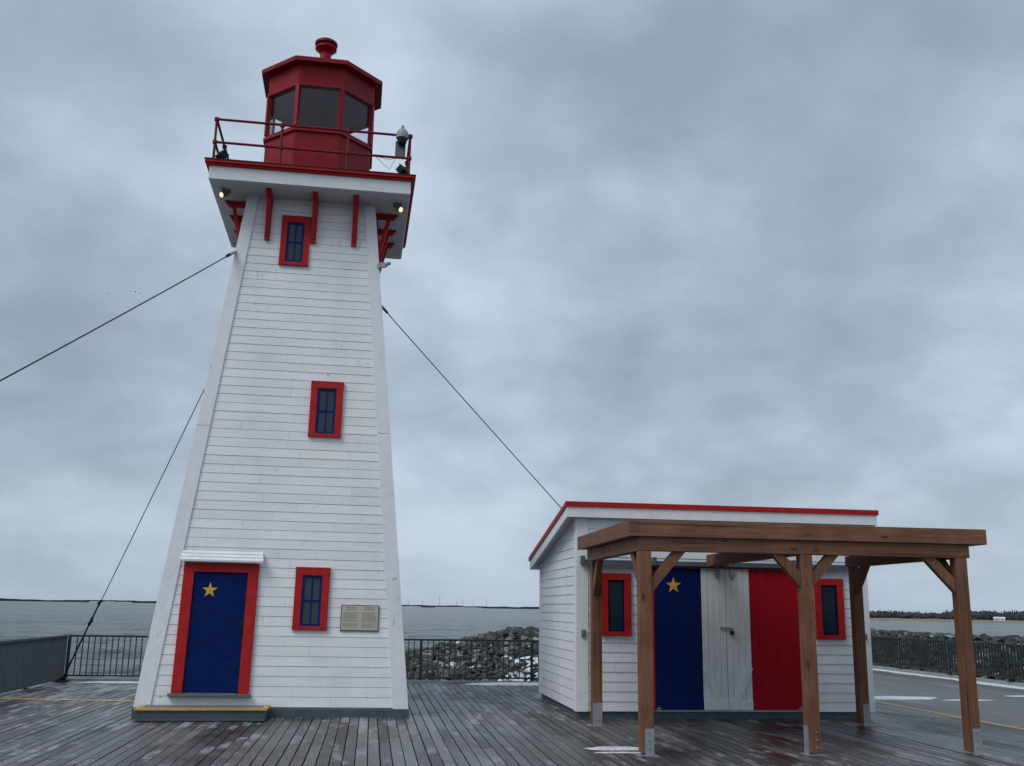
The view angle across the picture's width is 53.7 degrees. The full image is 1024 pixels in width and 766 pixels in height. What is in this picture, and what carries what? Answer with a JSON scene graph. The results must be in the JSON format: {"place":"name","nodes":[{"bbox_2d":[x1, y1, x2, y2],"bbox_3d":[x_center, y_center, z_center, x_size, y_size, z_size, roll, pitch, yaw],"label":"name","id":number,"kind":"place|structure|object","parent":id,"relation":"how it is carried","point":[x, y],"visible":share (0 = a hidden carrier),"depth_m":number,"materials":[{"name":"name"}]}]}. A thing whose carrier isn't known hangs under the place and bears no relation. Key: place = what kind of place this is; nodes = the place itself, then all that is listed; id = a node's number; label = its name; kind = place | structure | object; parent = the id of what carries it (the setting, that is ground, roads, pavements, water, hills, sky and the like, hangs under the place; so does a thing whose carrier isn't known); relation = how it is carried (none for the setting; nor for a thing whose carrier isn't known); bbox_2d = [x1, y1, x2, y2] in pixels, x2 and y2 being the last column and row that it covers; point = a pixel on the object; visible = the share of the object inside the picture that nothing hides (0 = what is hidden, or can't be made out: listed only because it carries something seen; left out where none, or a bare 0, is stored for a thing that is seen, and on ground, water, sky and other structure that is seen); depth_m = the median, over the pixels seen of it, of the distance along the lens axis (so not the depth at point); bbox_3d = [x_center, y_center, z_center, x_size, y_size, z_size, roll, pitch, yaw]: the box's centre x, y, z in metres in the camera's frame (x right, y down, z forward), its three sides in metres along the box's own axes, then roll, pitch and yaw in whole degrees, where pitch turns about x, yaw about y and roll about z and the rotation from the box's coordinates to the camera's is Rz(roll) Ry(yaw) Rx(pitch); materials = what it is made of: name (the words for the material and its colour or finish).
{"place":"outdoors","nodes":[
{"label":"outdoors","id":0,"kind":"place"},
{"bbox_2d":[90,601,476,607],"bbox_3d":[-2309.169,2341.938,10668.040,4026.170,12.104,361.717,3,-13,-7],"label":"snowy beach","id":1,"kind":"structure","parent":0,"point":[402,606],"depth_m":10978.98,"materials":[{"name":"white snow"}]},
{"bbox_2d":[295,719,427,765],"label":"pier base","id":2,"kind":"object","parent":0,"point":[367,743],"depth_m":13.07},
{"bbox_2d":[0,681,1023,765],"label":"deck boards","id":3,"kind":"object","parent":2,"relation":"on","point":[454,724],"visible":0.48,"depth_m":13.62,"materials":[{"name":"grey wood"}]},
{"bbox_2d":[0,635,67,693],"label":"railing","id":4,"kind":"object","parent":3,"relation":"on","point":[26,663],"visible":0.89,"depth_m":20.09,"materials":[{"name":"grey metal"}]},
{"bbox_2d":[0,698,133,701],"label":"painted line","id":5,"kind":"object","parent":3,"relation":"on","point":[63,699],"visible":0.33,"depth_m":17.86,"materials":[{"name":"paint"}]},
{"bbox_2d":[71,681,138,682],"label":"snow","id":6,"kind":"structure","parent":3,"relation":"on","point":[108,682],"depth_m":21.78,"materials":[{"name":"white snow"}]},
{"bbox_2d":[133,705,270,720],"bbox_3d":[-4.633,4.956,15.181,1.910,0.182,0.650,3,-13,-8],"label":"doorstep","id":7,"kind":"object","parent":3,"relation":"on","point":[201,712],"visible":1,"depth_m":14.93,"materials":[{"name":"grey paint"}]},
{"bbox_2d":[131,37,415,718],"bbox_3d":[-3.886,-0.640,19.042,4.204,12.860,4.252,3,-13,-8],"label":"lighthouse","id":8,"kind":"object","parent":3,"relation":"on","point":[283,546],"visible":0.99,"depth_m":17.05,"materials":[{"name":"white paint"}]},
{"bbox_2d":[0,251,236,381],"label":"guy wire","id":9,"kind":"object","parent":8,"relation":"attached to","point":[230,253],"visible":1,"depth_m":14.18,"materials":[{"name":"metal"}]},
{"bbox_2d":[52,390,203,681],"bbox_3d":[-7.598,2.393,21.304,5.740,7.792,0.360,-8,-15,35],"label":"guy wire","id":10,"kind":"object","parent":8,"relation":"attached to","point":[63,679],"visible":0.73,"depth_m":21.63,"materials":[{"name":"metal"}]},
{"bbox_2d":[182,572,247,692],"bbox_3d":[-4.663,3.918,15.921,0.837,1.841,0.236,3,-13,-8],"label":"door","id":11,"kind":"structure","parent":8,"relation":"in","point":[216,622],"depth_m":15.90,"materials":[{"name":"blue paint"}]},
{"bbox_2d":[215,149,228,158],"bbox_3d":[-5.185,-4.015,18.045,0.200,0.315,0.203,-10,-17,40],"label":"floodlight","id":12,"kind":"object","parent":8,"relation":"on","point":[223,154],"visible":0.66,"depth_m":18.00,"materials":[{"name":"black plastic"}]},
{"bbox_2d":[219,189,230,197],"bbox_3d":[-5.133,-3.378,18.060,0.191,0.180,0.170,3,-13,-8],"label":"soffit lamp","id":13,"kind":"object","parent":8,"relation":"attached to","point":[224,193],"visible":1,"depth_m":18.05,"materials":[{"name":"grey plastic"}]},
{"bbox_2d":[278,215,311,266],"bbox_3d":[-3.906,-2.565,18.198,0.520,0.977,0.146,3,-13,-8],"label":"window","id":14,"kind":"structure","parent":8,"relation":"in","point":[295,230],"depth_m":18.19,"materials":[{"name":"red paint"}]},
{"bbox_2d":[292,567,330,630],"bbox_3d":[-3.231,3.470,16.276,0.555,0.994,0.148,3,-13,-8],"label":"window","id":15,"kind":"structure","parent":8,"relation":"in","point":[311,594],"depth_m":16.27,"materials":[{"name":"red paint"}]},
{"bbox_2d":[308,380,343,437],"bbox_3d":[-3.183,0.447,17.302,0.558,0.993,0.148,3,-13,-8],"label":"window","id":16,"kind":"structure","parent":8,"relation":"in","point":[326,399],"depth_m":17.30,"materials":[{"name":"red paint"}]},
{"bbox_2d":[340,605,378,631],"bbox_3d":[-2.459,3.796,16.317,0.610,0.413,0.080,3,-13,-8],"label":"information plaque","id":17,"kind":"object","parent":8,"relation":"attached to","point":[359,617],"visible":1,"depth_m":16.30,"materials":[{"name":"beige metal"}]},
{"bbox_2d":[376,125,408,168],"bbox_3d":[-2.181,-4.293,18.358,0.584,0.855,0.248,3,-13,-8],"label":"security camera","id":18,"kind":"object","parent":8,"relation":"attached to","point":[402,136],"visible":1,"depth_m":18.37,"materials":[{"name":"grey plastic"}]},
{"bbox_2d":[393,203,402,212],"bbox_3d":[-2.090,-3.205,18.544,0.191,0.180,0.170,3,-13,-8],"label":"soffit lamp","id":19,"kind":"object","parent":8,"relation":"attached to","point":[398,207],"visible":1,"depth_m":18.52,"materials":[{"name":"grey plastic"}]},
{"bbox_2d":[395,163,406,173],"bbox_3d":[-2.007,-3.842,18.509,0.202,0.315,0.200,-7,-15,30],"label":"floodlight","id":20,"kind":"object","parent":8,"relation":"on","point":[400,168],"visible":0.51,"depth_m":18.46,"materials":[{"name":"black plastic"}]},
{"bbox_2d":[382,305,560,507],"bbox_3d":[1.138,2.765,22.548,9.674,7.881,0.301,9,-15,-31],"label":"guy wire","id":21,"kind":"object","parent":8,"relation":"attached to","point":[384,309],"visible":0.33,"depth_m":21.54,"materials":[{"name":"metal"}]},
{"bbox_2d":[65,635,538,680],"bbox_3d":[-2.114,6.426,23.402,15.760,0.980,0.140,3,-13,-7],"label":"railing","id":22,"kind":"object","parent":3,"relation":"on","point":[531,678],"visible":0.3,"depth_m":23.41,"materials":[{"name":"metal"}]},
{"bbox_2d":[467,682,538,685],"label":"snow","id":23,"kind":"structure","parent":3,"relation":"on","point":[519,683],"depth_m":22.88,"materials":[{"name":"white snow"}]},
{"bbox_2d":[66,665,1023,686],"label":"kerb","id":24,"kind":"structure","parent":3,"relation":"on","point":[874,666],"depth_m":23.53,"materials":[{"name":"concrete"}]},
{"bbox_2d":[871,636,1023,681],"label":"railing","id":25,"kind":"object","parent":24,"relation":"on","point":[890,653],"visible":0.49,"depth_m":28.69,"materials":[{"name":"metal"}]},
{"bbox_2d":[584,746,638,749],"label":"snow","id":26,"kind":"structure","parent":3,"relation":"on","point":[614,748],"depth_m":12.60,"materials":[{"name":"white snow"}]},
{"bbox_2d":[595,752,640,752],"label":"snow","id":27,"kind":"structure","parent":3,"relation":"on","point":[617,752],"depth_m":12.28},
{"bbox_2d":[528,501,878,719],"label":"shed","id":28,"kind":"structure","parent":3,"relation":"on","point":[726,641],"depth_m":16.67,"materials":[{"name":"white paint"}]},
{"bbox_2d":[602,573,631,635],"bbox_3d":[1.699,3.611,16.481,0.506,1.002,0.045,3,-13,-7],"label":"window","id":29,"kind":"structure","parent":28,"relation":"in","point":[616,587],"depth_m":16.48,"materials":[{"name":"red paint"}]},
{"bbox_2d":[654,568,703,709],"bbox_3d":[2.717,4.161,16.492,0.788,2.240,0.054,3,-13,-7],"label":"door","id":30,"kind":"structure","parent":28,"relation":"in","point":[677,598],"depth_m":16.47,"materials":[{"name":"blue paint"}]},
{"bbox_2d":[700,567,728,709],"bbox_3d":[3.311,4.156,16.566,0.421,2.300,0.066,3,-13,-7],"label":"door","id":31,"kind":"structure","parent":28,"relation":"in","point":[713,611],"depth_m":16.55,"materials":[{"name":"white wood"}]},
{"bbox_2d":[720,567,753,709],"bbox_3d":[3.681,4.172,16.609,0.536,2.300,0.076,3,-13,-7],"label":"door","id":32,"kind":"structure","parent":28,"relation":"in","point":[738,634],"depth_m":16.60,"materials":[{"name":"white wood"}]},
{"bbox_2d":[748,570,802,709],"bbox_3d":[4.360,4.234,16.705,0.856,2.240,0.054,3,-13,-7],"label":"door","id":33,"kind":"structure","parent":28,"relation":"in","point":[773,596],"depth_m":16.68,"materials":[{"name":"red paint"}]},
{"bbox_2d":[814,579,845,639],"bbox_3d":[5.328,3.790,16.948,0.516,0.998,0.045,3,-13,-7],"label":"window","id":34,"kind":"structure","parent":28,"relation":"in","point":[828,593],"depth_m":16.94,"materials":[{"name":"red paint"}]},
{"bbox_2d":[577,520,992,755],"bbox_3d":[3.567,3.591,14.488,4.798,2.805,3.795,3,-13,-7],"label":"pergola","id":35,"kind":"object","parent":3,"relation":"on","point":[862,549],"visible":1,"depth_m":12.93,"materials":[{"name":"wood"}]},
{"bbox_2d":[0,598,940,613],"bbox_3d":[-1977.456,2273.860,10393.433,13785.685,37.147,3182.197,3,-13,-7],"label":"shore","id":36,"kind":"structure","parent":0,"point":[428,606],"depth_m":10578.84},
{"bbox_2d":[0,609,1023,678],"bbox_3d":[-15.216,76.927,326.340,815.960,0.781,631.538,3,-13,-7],"label":"sea","id":37,"kind":"structure","parent":0,"point":[22,623],"depth_m":204.69,"materials":[{"name":"grey liquid"}]},
{"bbox_2d":[0,0,1023,613],"label":"sky","id":38,"kind":"structure","parent":0,"point":[754,253],"materials":[{"name":"grey"}]},
{"bbox_2d":[434,644,1014,681],"bbox_3d":[3.520,11.686,38.841,30.000,4.406,30.000,3,-13,-7],"label":"rock bank","id":39,"kind":"object","parent":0,"point":[876,656],"depth_m":28.67,"materials":[{"name":"stone"}]},
{"bbox_2d":[411,654,419,658],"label":"boulder","id":40,"kind":"object","parent":39,"relation":"on","point":[415,656],"visible":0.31,"depth_m":27.81,"materials":[{"name":"stone"}]},
{"bbox_2d":[422,672,434,679],"bbox_3d":[-2.126,7.591,25.906,0.199,0.345,0.501,-18,-22,42],"label":"boulder","id":41,"kind":"object","parent":39,"relation":"on","point":[429,674],"visible":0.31,"depth_m":25.82,"materials":[{"name":"stone"}]},
{"bbox_2d":[452,671,460,679],"bbox_3d":[-1.472,7.521,25.877,0.309,0.273,0.240,-3,-13,15],"label":"boulder","id":42,"kind":"object","parent":39,"relation":"on","point":[457,673],"visible":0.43,"depth_m":25.80,"materials":[{"name":"stone"}]},
{"bbox_2d":[459,646,470,654],"bbox_3d":[-1.297,7.433,27.917,0.366,0.311,0.372,1,-13,0],"label":"boulder","id":43,"kind":"object","parent":39,"relation":"on","point":[463,649],"visible":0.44,"depth_m":27.78,"materials":[{"name":"stone"}]},
{"bbox_2d":[461,661,470,666],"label":"boulder","id":44,"kind":"object","parent":39,"relation":"on","point":[467,663],"visible":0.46,"depth_m":26.71,"materials":[{"name":"stone"}]},
{"bbox_2d":[405,642,537,680],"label":"boulders","id":45,"kind":"object","parent":39,"relation":"on","point":[505,676],"visible":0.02,"depth_m":25.76,"materials":[{"name":"stone"}]},
{"bbox_2d":[479,654,490,660],"bbox_3d":[-0.720,7.401,27.092,0.337,0.269,0.299,-1,-13,10],"label":"boulder","id":46,"kind":"object","parent":39,"relation":"on","point":[484,656],"visible":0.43,"depth_m":27.00,"materials":[{"name":"stone"}]},
{"bbox_2d":[496,630,505,635],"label":"boulder","id":47,"kind":"object","parent":39,"relation":"on","point":[498,632],"visible":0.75,"depth_m":28.94,"materials":[{"name":"stone"}]},
{"bbox_2d":[500,656,512,663],"bbox_3d":[-0.133,7.367,26.663,0.402,0.340,0.339,7,-14,-24],"label":"boulder","id":48,"kind":"object","parent":39,"relation":"on","point":[506,659],"visible":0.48,"depth_m":26.62,"materials":[{"name":"stone"}]},
{"bbox_2d":[515,648,524,654],"bbox_3d":[0.232,7.331,27.347,0.379,0.304,0.284,-2,-32,14],"label":"boulder","id":49,"kind":"object","parent":39,"relation":"on","point":[521,651],"visible":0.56,"depth_m":27.27,"materials":[{"name":"stone"}]},
{"bbox_2d":[518,656,529,664],"bbox_3d":[0.362,7.393,26.706,0.482,0.350,0.221,1,-16,-1],"label":"boulder","id":50,"kind":"object","parent":39,"relation":"on","point":[522,659],"visible":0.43,"depth_m":26.67,"materials":[{"name":"stone"}]},
{"bbox_2d":[523,670,533,675],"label":"boulder","id":51,"kind":"object","parent":39,"relation":"on","point":[527,672],"visible":0.35,"depth_m":25.57,"materials":[{"name":"stone"}]},
{"bbox_2d":[525,667,537,673],"bbox_3d":[0.557,7.461,25.921,0.541,0.315,0.195,0,-41,4],"label":"boulder","id":52,"kind":"object","parent":39,"relation":"on","point":[535,669],"visible":0.23,"depth_m":25.91,"materials":[{"name":"stone"}]},
{"bbox_2d":[405,626,1023,682],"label":"boulders","id":53,"kind":"object","parent":39,"relation":"on","point":[517,632],"visible":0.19,"depth_m":28.27,"materials":[{"name":"stone"}]},
{"bbox_2d":[870,618,1023,622],"bbox_3d":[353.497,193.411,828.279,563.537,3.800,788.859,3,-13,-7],"label":"grassy shore","id":54,"kind":"structure","parent":0,"point":[944,620],"depth_m":760.15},
{"bbox_2d":[869,609,1023,619],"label":"forest","id":55,"kind":"object","parent":54,"relation":"on","point":[989,615],"visible":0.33,"depth_m":792.17,"materials":[{"name":"green plant"}]},
{"bbox_2d":[993,617,1005,620],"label":"house","id":56,"kind":"structure","parent":54,"relation":"on","point":[999,618],"depth_m":714.17,"materials":[{"name":"white wood"}]},
{"bbox_2d":[873,670,1023,727],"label":"asphalt road","id":57,"kind":"structure","parent":0,"point":[1004,708],"depth_m":21.98,"materials":[{"name":"grey asphalt"}]},
{"bbox_2d":[874,696,935,699],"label":"snow","id":58,"kind":"structure","parent":57,"relation":"on","point":[896,697],"depth_m":20.95,"materials":[{"name":"white snow"}]},
{"bbox_2d":[873,668,1023,688],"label":"snow","id":59,"kind":"structure","parent":57,"relation":"on","point":[1000,685],"depth_m":27.70,"materials":[{"name":"white snow"}]},
{"bbox_2d":[875,701,1023,729],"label":"painted edge line","id":60,"kind":"object","parent":57,"relation":"on","point":[950,715],"depth_m":17.66,"materials":[{"name":"paint"}]},
{"bbox_2d":[951,699,994,700],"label":"snow","id":61,"kind":"structure","parent":57,"relation":"on","point":[978,700],"depth_m":20.90,"materials":[{"name":"white snow"}]}
]}

